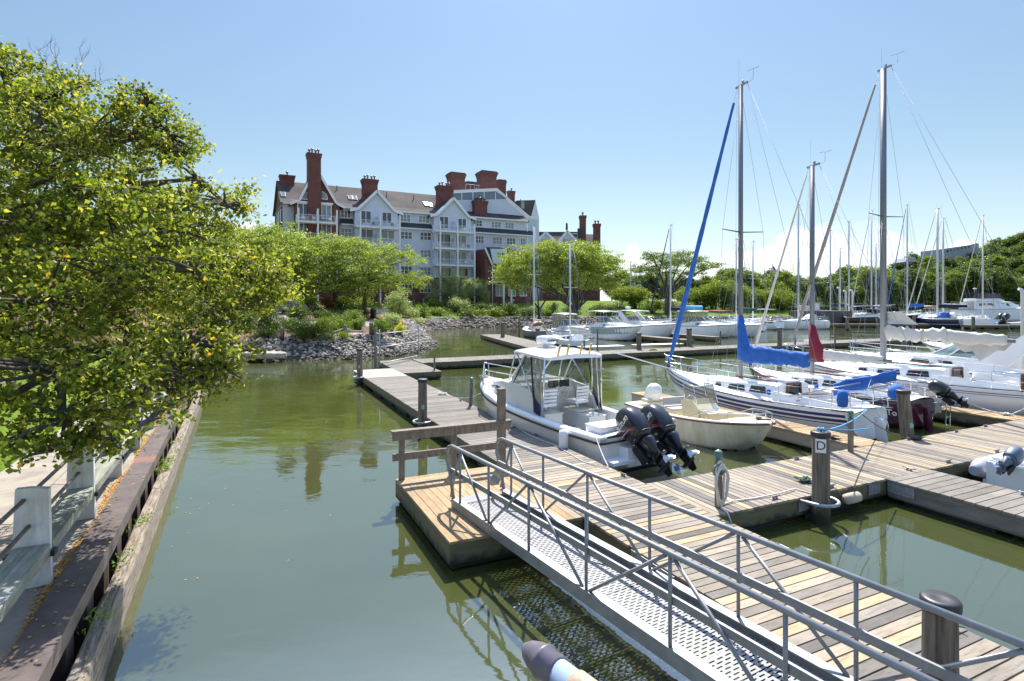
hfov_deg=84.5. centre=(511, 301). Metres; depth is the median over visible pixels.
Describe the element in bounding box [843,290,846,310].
white post
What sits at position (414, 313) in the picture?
shrub
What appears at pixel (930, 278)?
forest tree
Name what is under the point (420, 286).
locust tree
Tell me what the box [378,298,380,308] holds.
pole
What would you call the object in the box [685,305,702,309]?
canopy
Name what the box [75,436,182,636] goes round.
weeds
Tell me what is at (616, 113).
sky
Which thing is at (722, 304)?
shrub
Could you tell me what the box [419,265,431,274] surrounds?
window
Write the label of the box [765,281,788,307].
forest tree
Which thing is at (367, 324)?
garden path
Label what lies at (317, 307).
shrub
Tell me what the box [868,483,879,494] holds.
dock bracket
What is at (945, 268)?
forest tree
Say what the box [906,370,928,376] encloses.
cabin window
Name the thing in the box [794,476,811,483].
rope coil
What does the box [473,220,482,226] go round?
window
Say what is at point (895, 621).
dock
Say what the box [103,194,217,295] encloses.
forest tree
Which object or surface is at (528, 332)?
sailboat
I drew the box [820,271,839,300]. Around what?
forest tree
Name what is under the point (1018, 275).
forest tree
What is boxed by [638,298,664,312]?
shrub
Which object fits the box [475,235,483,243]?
window
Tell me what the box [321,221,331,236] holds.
balcony door
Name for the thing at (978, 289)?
forest tree
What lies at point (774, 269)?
flag pole
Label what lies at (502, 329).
piling
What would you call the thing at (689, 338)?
piling
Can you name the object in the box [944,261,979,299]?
forest tree
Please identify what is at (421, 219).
window
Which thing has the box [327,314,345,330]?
shrub
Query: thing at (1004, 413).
rope heap
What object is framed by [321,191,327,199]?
arched window
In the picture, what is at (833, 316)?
stone pier
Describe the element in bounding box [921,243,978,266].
hilltop building
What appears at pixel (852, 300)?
white post
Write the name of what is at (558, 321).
motor cruiser
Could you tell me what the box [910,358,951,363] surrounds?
cabin window
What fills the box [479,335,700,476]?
fishing boat
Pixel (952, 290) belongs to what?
forest tree
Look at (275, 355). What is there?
stone slab
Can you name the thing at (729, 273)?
forest tree
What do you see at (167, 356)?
linden tree
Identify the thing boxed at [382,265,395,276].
balcony door
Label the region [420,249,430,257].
window
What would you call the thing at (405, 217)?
window
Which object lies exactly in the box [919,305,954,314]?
motor cruiser
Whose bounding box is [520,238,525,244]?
window
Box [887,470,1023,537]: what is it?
finger dock
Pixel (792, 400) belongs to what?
sailboat
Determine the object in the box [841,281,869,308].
forest tree
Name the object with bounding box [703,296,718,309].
shrub
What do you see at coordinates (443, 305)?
shrub
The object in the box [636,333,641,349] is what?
piling
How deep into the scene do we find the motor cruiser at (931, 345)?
28.10 m
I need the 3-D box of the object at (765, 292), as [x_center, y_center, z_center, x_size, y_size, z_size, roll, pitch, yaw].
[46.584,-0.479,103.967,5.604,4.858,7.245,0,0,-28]
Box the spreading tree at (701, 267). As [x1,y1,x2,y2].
[619,249,728,314]
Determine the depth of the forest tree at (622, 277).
184.54 m
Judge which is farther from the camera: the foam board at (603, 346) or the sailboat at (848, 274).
the sailboat at (848, 274)
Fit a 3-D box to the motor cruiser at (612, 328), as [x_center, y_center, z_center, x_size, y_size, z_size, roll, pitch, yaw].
[10.904,2.680,60.674,3.208,3.540,9.648,0,0,-25]
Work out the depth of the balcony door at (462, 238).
108.98 m
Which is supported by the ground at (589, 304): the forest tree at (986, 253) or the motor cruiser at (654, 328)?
the forest tree at (986, 253)
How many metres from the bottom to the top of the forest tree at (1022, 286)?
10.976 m
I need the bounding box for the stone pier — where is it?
[789,303,851,323]
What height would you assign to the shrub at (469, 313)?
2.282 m
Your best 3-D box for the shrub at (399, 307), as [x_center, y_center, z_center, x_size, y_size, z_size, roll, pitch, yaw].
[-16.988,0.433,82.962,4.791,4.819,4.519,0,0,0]
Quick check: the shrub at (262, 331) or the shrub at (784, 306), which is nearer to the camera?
the shrub at (262, 331)
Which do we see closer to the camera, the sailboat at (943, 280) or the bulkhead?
the bulkhead
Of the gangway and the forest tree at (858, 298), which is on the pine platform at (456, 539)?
the gangway
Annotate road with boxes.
[226,312,314,323]
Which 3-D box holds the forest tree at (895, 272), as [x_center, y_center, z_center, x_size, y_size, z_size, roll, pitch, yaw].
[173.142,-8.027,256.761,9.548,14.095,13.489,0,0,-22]
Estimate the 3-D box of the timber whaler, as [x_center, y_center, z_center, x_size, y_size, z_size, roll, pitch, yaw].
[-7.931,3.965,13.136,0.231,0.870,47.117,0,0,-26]
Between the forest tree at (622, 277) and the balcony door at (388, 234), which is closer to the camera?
the balcony door at (388, 234)
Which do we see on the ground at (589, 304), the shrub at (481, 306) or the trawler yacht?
the shrub at (481, 306)
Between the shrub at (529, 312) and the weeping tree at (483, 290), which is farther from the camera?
the weeping tree at (483, 290)
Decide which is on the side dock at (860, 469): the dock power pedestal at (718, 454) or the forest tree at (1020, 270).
the dock power pedestal at (718, 454)
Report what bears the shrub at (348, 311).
on the ground at (589, 304)
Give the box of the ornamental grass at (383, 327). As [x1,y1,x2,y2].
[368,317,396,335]
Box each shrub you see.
[230,310,260,325]
[252,310,284,334]
[252,321,279,338]
[277,317,297,327]
[280,314,318,341]
[284,304,312,320]
[294,293,316,311]
[302,331,317,340]
[304,303,324,314]
[310,309,342,319]
[312,315,341,338]
[316,328,336,342]
[317,294,337,310]
[325,303,370,315]
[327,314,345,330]
[329,300,353,309]
[333,328,351,339]
[335,317,353,331]
[339,307,362,318]
[342,309,365,324]
[350,316,367,329]
[377,312,402,327]
[382,289,412,316]
[394,322,407,336]
[403,305,421,317]
[410,317,425,323]
[415,303,431,316]
[424,296,444,308]
[426,306,453,315]
[436,299,457,311]
[446,296,471,311]
[452,308,475,317]
[464,306,489,316]
[469,299,500,311]
[485,305,509,315]
[500,300,517,314]
[513,306,542,315]
[537,306,556,315]
[543,301,559,312]
[559,305,584,313]
[585,303,617,315]
[609,301,632,313]
[625,295,646,307]
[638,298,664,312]
[661,299,678,312]
[688,298,710,309]
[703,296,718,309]
[715,299,732,309]
[727,301,751,311]
[748,301,773,310]
[772,301,792,309]
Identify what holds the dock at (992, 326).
on the water
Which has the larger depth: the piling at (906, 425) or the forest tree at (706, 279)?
the forest tree at (706, 279)
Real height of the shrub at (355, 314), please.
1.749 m
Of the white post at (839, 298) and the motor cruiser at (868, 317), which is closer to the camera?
the motor cruiser at (868, 317)
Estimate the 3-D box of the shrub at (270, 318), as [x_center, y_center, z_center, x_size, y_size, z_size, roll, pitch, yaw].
[-17.927,1.565,41.562,2.566,2.580,2.516,0,0,0]
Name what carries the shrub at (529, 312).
on the ground at (589, 304)
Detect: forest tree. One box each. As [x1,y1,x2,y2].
[0,196,67,293]
[4,191,92,295]
[74,229,144,298]
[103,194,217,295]
[601,274,617,300]
[612,269,635,288]
[636,272,661,298]
[655,273,680,299]
[674,276,698,296]
[691,278,702,288]
[696,275,714,290]
[712,267,734,300]
[713,267,748,303]
[743,270,780,304]
[760,267,773,278]
[763,269,796,291]
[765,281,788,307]
[768,279,784,308]
[786,274,806,307]
[799,275,826,305]
[816,278,845,308]
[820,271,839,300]
[832,264,863,300]
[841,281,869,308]
[850,266,898,308]
[878,273,905,308]
[887,257,914,270]
[887,269,902,274]
[892,281,916,306]
[896,266,933,303]
[908,251,920,267]
[916,255,940,268]
[916,277,933,303]
[920,267,947,299]
[922,272,954,303]
[934,265,951,297]
[939,255,964,268]
[939,270,969,303]
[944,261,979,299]
[954,256,968,261]
[954,258,989,270]
[965,252,975,259]
[968,266,993,292]
[973,248,1002,260]
[979,237,1000,248]
[979,267,1008,294]
[980,242,1016,257]
[981,253,1010,268]
[984,278,1019,299]
[992,265,1007,276]
[997,235,1021,248]
[997,271,1021,301]
[1004,269,1022,277]
[1005,256,1023,270]
[1007,231,1023,240]
[1007,244,1022,257]
[1010,240,1023,255]
[1011,264,1023,274]
[1014,277,1023,299]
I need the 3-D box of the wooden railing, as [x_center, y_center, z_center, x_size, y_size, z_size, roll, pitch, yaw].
[-1.216,2.835,11.683,2.600,1.930,0.195,0,0,-25]
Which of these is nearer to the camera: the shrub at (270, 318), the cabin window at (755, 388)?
the cabin window at (755, 388)
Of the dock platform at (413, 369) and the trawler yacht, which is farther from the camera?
the trawler yacht
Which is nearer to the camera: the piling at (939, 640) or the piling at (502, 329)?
the piling at (939, 640)
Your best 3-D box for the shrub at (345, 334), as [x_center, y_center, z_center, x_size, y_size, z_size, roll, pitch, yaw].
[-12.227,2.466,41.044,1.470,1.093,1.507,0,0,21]
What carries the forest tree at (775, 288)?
on the ground at (589, 304)
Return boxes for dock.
[353,368,406,386]
[365,376,579,466]
[412,338,941,368]
[480,334,558,349]
[508,455,1023,680]
[631,392,884,451]
[635,335,693,344]
[647,419,1023,529]
[669,333,719,341]
[830,324,929,327]
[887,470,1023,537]
[933,405,1023,427]
[961,325,1019,328]
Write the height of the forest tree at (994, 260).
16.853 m
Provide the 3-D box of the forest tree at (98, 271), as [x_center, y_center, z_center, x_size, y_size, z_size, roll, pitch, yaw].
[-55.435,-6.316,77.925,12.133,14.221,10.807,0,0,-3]
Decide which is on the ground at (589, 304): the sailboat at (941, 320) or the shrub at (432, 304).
the shrub at (432, 304)
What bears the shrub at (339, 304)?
on the ground at (589, 304)
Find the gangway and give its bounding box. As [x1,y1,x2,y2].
[446,437,1023,680]
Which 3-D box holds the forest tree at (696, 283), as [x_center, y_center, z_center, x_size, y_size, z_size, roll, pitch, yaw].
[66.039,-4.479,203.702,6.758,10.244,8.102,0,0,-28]
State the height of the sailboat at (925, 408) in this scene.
10.650 m
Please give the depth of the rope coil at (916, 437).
14.44 m
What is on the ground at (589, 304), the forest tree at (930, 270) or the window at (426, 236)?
the forest tree at (930, 270)
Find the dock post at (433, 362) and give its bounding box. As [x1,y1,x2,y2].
[433,354,434,370]
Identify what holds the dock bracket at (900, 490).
attached to the finger dock at (990, 507)
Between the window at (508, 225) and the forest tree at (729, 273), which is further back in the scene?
the forest tree at (729, 273)
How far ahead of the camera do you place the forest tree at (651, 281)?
191.85 m
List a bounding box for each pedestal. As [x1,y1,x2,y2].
[714,449,722,507]
[847,410,853,451]
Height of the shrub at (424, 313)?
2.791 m
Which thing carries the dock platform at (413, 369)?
on the water
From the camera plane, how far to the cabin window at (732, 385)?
19.38 m
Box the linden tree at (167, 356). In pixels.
[0,35,315,473]
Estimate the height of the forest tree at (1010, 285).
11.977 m
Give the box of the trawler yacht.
[950,288,1019,320]
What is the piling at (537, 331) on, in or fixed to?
in the water
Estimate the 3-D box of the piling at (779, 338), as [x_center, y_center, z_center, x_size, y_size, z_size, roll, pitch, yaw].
[21.395,3.834,45.000,0.416,3.533,0.416,0,0,0]
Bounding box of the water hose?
[712,460,811,522]
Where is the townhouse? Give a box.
[539,212,600,300]
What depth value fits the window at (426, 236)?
107.31 m
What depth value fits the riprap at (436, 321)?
90.12 m
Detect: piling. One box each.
[353,348,362,385]
[412,378,431,426]
[500,322,504,336]
[518,317,519,337]
[535,328,539,336]
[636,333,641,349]
[686,328,691,346]
[777,328,782,348]
[798,427,869,525]
[834,327,835,348]
[846,317,848,330]
[895,389,914,439]
[901,340,905,351]
[912,317,915,328]
[919,589,962,680]
[971,317,974,330]
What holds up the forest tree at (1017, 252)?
on the ground at (589, 304)
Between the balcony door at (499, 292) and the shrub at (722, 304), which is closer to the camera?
the shrub at (722, 304)
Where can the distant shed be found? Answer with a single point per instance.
(911, 259)
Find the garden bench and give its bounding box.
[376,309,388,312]
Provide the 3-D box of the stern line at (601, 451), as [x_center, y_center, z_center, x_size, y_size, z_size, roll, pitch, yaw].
[1.991,3.300,12.508,0.024,0.420,1.177,0,0,-5]
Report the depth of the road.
49.98 m
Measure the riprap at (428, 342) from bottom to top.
3.378 m
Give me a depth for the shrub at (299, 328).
40.27 m
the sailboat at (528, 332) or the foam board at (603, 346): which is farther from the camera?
the sailboat at (528, 332)
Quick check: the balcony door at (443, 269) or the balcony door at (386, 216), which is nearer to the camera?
the balcony door at (386, 216)
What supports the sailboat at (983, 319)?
on the water
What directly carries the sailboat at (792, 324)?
on the water
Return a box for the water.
[74,313,1023,680]
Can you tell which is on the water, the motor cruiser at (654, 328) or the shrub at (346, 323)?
the motor cruiser at (654, 328)
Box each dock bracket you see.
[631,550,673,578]
[799,498,809,511]
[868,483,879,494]
[887,482,913,498]
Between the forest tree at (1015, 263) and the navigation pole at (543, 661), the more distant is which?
the forest tree at (1015, 263)
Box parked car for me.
[258,298,307,310]
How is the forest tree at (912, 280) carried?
on the ground at (589, 304)
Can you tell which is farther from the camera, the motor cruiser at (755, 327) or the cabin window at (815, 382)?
the motor cruiser at (755, 327)
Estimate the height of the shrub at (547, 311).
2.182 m
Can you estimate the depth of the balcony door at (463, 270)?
109.16 m
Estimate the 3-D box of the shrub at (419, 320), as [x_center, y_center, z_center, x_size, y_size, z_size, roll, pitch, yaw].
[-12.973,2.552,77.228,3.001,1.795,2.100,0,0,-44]
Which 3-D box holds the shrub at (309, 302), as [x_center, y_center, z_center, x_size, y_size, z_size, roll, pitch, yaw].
[-22.076,0.304,59.579,3.567,2.598,3.097,0,0,0]
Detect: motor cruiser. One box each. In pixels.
[546,313,591,339]
[583,310,641,340]
[616,306,676,336]
[672,310,736,337]
[704,310,764,336]
[842,306,921,323]
[848,335,1023,377]
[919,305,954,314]
[922,338,1015,351]
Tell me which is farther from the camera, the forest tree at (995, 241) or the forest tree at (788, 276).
the forest tree at (995, 241)
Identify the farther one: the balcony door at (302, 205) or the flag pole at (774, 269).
the flag pole at (774, 269)
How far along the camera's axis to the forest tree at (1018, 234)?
310.51 m
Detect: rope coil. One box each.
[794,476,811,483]
[907,435,923,439]
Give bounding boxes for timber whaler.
[66,390,204,680]
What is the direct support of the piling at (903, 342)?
in the water
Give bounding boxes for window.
[302,192,307,199]
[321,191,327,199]
[340,210,350,217]
[340,227,351,236]
[401,214,410,221]
[401,231,411,239]
[401,264,413,274]
[418,215,429,223]
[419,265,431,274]
[420,232,430,240]
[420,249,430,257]
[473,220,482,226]
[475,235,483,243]
[491,221,501,228]
[492,236,502,244]
[505,222,513,229]
[506,237,515,244]
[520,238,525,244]
[728,384,744,390]
[749,386,765,393]
[804,379,817,384]
[822,380,835,386]
[876,369,899,374]
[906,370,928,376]
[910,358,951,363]
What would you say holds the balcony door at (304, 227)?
in the apartment building at (457, 222)
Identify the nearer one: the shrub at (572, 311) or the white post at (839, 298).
the shrub at (572, 311)
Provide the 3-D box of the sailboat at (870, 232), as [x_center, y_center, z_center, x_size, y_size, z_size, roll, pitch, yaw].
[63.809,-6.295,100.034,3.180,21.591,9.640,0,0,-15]
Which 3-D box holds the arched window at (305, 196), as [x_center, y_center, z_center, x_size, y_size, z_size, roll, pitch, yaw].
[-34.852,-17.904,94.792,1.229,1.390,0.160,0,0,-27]
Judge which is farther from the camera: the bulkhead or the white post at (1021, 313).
the white post at (1021, 313)
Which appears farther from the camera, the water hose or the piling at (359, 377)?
the piling at (359, 377)
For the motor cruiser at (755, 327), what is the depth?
63.63 m
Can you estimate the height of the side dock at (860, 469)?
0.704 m
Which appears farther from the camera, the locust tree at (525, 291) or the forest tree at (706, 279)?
the forest tree at (706, 279)
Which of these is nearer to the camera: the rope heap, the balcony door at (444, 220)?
the rope heap
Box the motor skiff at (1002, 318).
[996,313,1019,324]
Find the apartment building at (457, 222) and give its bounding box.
[272,148,538,304]
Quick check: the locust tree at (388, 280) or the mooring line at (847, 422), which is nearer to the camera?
the mooring line at (847, 422)
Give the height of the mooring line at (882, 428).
0.519 m
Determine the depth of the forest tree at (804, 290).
203.30 m
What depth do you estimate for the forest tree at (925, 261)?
294.78 m
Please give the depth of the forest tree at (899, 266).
309.29 m
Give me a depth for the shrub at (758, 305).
102.88 m
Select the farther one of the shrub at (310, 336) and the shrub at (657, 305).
the shrub at (657, 305)
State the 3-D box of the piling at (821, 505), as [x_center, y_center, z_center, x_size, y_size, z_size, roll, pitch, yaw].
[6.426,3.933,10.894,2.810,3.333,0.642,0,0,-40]
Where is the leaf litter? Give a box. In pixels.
[0,393,190,678]
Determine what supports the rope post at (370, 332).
on the ground at (589, 304)
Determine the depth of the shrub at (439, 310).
89.85 m
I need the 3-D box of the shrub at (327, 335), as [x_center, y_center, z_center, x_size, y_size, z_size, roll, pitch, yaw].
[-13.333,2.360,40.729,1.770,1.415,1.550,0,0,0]
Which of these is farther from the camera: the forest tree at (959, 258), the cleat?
the forest tree at (959, 258)
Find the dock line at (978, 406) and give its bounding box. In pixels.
[957,395,998,412]
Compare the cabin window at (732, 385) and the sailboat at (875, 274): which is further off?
the sailboat at (875, 274)
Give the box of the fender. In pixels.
[836,485,862,503]
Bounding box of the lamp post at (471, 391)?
[469,377,473,405]
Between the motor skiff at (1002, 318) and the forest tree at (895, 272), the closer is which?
the motor skiff at (1002, 318)
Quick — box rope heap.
[999,412,1013,415]
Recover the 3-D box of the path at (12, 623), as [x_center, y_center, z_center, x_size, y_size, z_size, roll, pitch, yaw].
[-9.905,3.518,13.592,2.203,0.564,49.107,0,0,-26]
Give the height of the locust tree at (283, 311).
7.435 m
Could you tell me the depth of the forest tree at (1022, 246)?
285.71 m
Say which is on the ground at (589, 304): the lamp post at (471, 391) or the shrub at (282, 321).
the shrub at (282, 321)
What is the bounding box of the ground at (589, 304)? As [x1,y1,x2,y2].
[0,294,1019,471]
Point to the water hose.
(716, 474)
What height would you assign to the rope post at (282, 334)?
1.225 m
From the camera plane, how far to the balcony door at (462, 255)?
108.88 m
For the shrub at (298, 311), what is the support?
on the ground at (589, 304)
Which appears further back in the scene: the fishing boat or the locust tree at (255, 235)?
the locust tree at (255, 235)
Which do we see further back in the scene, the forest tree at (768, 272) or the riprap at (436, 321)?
the forest tree at (768, 272)
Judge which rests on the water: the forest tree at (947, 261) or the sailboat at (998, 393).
the sailboat at (998, 393)
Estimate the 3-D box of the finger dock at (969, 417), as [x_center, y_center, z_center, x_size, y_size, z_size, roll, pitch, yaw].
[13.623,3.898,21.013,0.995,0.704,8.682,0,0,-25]
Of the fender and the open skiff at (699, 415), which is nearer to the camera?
the fender
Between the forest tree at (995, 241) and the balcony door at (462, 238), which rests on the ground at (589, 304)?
the forest tree at (995, 241)
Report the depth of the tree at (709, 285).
102.89 m
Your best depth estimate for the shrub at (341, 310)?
59.49 m
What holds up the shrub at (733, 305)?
on the ground at (589, 304)
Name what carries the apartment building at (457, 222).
on the ground at (589, 304)
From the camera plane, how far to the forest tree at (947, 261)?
278.45 m
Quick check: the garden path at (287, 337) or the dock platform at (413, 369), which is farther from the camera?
the garden path at (287, 337)
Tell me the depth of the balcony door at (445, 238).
107.36 m
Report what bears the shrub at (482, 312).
on the ground at (589, 304)
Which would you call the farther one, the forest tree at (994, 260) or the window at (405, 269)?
the forest tree at (994, 260)
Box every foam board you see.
[577,345,623,347]
[631,343,682,345]
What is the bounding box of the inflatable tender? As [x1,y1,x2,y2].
[968,446,1023,491]
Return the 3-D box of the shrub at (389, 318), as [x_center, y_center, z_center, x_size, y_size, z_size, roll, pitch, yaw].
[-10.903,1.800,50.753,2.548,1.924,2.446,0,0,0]
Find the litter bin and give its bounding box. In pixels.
[370,308,375,317]
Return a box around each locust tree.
[134,261,308,313]
[182,218,329,287]
[253,231,401,307]
[328,236,429,310]
[397,275,433,308]
[486,237,631,313]
[500,258,572,319]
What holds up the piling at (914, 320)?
in the water
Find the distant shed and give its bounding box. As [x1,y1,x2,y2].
[894,257,915,262]
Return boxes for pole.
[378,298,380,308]
[521,640,596,680]
[772,264,778,308]
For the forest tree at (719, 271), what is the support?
on the ground at (589, 304)
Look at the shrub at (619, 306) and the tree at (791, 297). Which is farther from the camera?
the tree at (791, 297)
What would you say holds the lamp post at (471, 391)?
on the dock at (400, 393)
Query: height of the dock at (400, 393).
0.704 m
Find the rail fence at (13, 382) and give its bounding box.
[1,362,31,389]
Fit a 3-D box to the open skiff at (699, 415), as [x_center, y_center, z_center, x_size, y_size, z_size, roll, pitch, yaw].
[5.561,3.373,17.118,2.126,1.814,6.009,0,0,-21]
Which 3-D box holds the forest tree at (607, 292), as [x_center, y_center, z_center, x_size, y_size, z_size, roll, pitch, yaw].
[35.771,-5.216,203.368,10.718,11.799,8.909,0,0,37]
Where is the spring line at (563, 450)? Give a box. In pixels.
[515,426,607,468]
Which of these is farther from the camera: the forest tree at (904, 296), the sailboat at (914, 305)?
the forest tree at (904, 296)
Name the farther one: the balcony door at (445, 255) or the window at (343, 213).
the balcony door at (445, 255)
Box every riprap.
[205,323,438,361]
[401,315,793,337]
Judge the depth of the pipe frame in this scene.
32.70 m
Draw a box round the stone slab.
[239,351,286,358]
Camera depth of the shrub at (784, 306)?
104.53 m
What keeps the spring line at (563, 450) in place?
on the dock at (400, 393)
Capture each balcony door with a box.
[297,201,307,217]
[299,224,307,236]
[321,202,332,218]
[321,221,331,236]
[359,228,373,240]
[360,210,371,223]
[381,230,394,241]
[382,212,391,223]
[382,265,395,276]
[437,233,450,245]
[437,250,450,262]
[437,266,451,276]
[439,216,448,228]
[455,235,466,246]
[455,251,466,262]
[455,267,469,276]
[458,218,466,228]
[496,284,502,295]
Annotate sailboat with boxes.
[522,225,549,337]
[551,241,596,348]
[647,225,692,322]
[665,66,903,442]
[710,238,766,331]
[730,238,783,329]
[748,150,968,430]
[776,202,829,328]
[784,45,1023,415]
[815,230,849,309]
[820,248,863,312]
[827,221,867,314]
[850,208,895,315]
[854,244,898,314]
[887,204,930,316]
[907,208,968,327]
[913,218,974,318]
[956,215,1002,324]
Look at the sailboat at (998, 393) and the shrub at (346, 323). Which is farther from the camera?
the shrub at (346, 323)
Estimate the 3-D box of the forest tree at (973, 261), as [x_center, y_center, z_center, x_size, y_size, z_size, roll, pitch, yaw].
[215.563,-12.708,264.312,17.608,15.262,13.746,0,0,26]
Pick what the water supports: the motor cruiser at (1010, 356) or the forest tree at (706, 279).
the motor cruiser at (1010, 356)
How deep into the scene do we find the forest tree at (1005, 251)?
281.34 m
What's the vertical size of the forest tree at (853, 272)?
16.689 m
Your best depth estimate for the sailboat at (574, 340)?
49.43 m
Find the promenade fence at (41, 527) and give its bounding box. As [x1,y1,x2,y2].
[0,349,198,621]
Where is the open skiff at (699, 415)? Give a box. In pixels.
[624,382,775,449]
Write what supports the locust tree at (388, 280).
on the ground at (589, 304)
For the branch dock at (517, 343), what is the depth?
51.69 m
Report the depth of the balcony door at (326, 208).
96.36 m
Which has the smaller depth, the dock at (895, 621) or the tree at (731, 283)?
the dock at (895, 621)
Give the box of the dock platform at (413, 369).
[378,359,441,378]
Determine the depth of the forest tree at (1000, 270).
249.16 m
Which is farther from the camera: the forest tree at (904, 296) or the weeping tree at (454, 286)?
the forest tree at (904, 296)
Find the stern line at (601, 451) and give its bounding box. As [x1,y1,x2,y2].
[595,435,608,467]
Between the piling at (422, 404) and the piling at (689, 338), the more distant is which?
the piling at (689, 338)
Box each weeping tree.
[422,267,481,307]
[459,276,495,307]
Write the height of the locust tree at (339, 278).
9.495 m
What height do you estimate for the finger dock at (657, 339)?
0.754 m
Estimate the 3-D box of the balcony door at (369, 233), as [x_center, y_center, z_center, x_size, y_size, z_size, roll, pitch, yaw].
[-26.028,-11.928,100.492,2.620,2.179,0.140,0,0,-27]
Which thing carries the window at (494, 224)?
in the apartment building at (457, 222)
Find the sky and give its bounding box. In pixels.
[0,0,1023,300]
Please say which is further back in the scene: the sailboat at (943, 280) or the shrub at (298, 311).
the sailboat at (943, 280)
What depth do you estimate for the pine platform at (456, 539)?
9.49 m
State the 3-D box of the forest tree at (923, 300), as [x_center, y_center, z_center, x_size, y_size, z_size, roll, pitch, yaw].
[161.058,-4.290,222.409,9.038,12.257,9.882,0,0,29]
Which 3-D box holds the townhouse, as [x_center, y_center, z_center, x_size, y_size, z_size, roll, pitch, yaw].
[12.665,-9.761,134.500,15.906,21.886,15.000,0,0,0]
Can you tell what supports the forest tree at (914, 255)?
on the ground at (589, 304)
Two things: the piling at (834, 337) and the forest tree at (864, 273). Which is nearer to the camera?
the piling at (834, 337)
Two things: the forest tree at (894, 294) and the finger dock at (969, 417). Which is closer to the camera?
the finger dock at (969, 417)
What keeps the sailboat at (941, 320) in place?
on the water
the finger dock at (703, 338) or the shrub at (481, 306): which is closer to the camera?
the finger dock at (703, 338)
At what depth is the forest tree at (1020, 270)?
254.43 m
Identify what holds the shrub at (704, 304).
on the ground at (589, 304)
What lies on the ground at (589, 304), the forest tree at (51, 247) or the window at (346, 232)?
the forest tree at (51, 247)
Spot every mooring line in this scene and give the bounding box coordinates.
[820,409,866,431]
[859,412,907,438]
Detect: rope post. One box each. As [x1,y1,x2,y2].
[280,328,283,341]
[369,323,372,337]
[390,322,393,336]
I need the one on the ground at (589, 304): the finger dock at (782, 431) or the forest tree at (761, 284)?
the forest tree at (761, 284)
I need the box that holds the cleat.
[770,494,779,499]
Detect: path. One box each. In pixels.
[0,362,195,664]
[284,333,363,338]
[365,320,383,326]
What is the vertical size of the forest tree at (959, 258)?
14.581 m
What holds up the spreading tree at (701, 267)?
on the ground at (589, 304)
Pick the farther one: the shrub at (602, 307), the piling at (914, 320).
the shrub at (602, 307)
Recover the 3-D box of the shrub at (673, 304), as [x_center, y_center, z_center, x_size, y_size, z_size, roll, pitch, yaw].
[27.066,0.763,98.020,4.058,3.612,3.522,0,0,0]
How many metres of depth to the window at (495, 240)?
114.23 m
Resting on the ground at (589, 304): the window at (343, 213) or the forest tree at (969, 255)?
the forest tree at (969, 255)
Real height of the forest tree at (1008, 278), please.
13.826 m
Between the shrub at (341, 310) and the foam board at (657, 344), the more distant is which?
the shrub at (341, 310)
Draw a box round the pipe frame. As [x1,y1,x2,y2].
[374,326,418,368]
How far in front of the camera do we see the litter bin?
61.23 m
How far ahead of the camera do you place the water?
8.85 m
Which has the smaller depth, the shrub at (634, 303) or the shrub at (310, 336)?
the shrub at (310, 336)
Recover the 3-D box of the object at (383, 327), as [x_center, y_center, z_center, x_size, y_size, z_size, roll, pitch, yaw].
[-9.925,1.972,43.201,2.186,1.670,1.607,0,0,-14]
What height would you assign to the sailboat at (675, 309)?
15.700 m
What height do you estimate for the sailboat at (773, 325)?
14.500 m
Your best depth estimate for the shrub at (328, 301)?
62.13 m
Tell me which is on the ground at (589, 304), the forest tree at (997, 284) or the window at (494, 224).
the forest tree at (997, 284)
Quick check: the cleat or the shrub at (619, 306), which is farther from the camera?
the shrub at (619, 306)
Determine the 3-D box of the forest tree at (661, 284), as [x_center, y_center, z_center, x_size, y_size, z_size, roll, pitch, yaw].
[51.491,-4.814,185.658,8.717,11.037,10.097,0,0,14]
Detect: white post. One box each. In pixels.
[837,287,840,310]
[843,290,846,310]
[850,289,853,315]
[1017,288,1023,336]
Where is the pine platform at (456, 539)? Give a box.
[396,465,582,568]
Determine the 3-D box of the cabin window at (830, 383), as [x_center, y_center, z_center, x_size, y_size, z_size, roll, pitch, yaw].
[11.197,2.874,19.882,0.039,0.244,0.577,0,0,-21]
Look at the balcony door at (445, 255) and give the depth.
107.36 m
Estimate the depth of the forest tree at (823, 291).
198.64 m
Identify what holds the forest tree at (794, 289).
on the ground at (589, 304)
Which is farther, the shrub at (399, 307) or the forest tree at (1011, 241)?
the forest tree at (1011, 241)
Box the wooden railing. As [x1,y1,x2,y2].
[390,388,511,480]
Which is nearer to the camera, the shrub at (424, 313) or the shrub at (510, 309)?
the shrub at (424, 313)
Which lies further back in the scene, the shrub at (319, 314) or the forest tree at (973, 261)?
the forest tree at (973, 261)
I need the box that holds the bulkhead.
[0,358,207,680]
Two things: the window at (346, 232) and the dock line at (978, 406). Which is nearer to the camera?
the dock line at (978, 406)

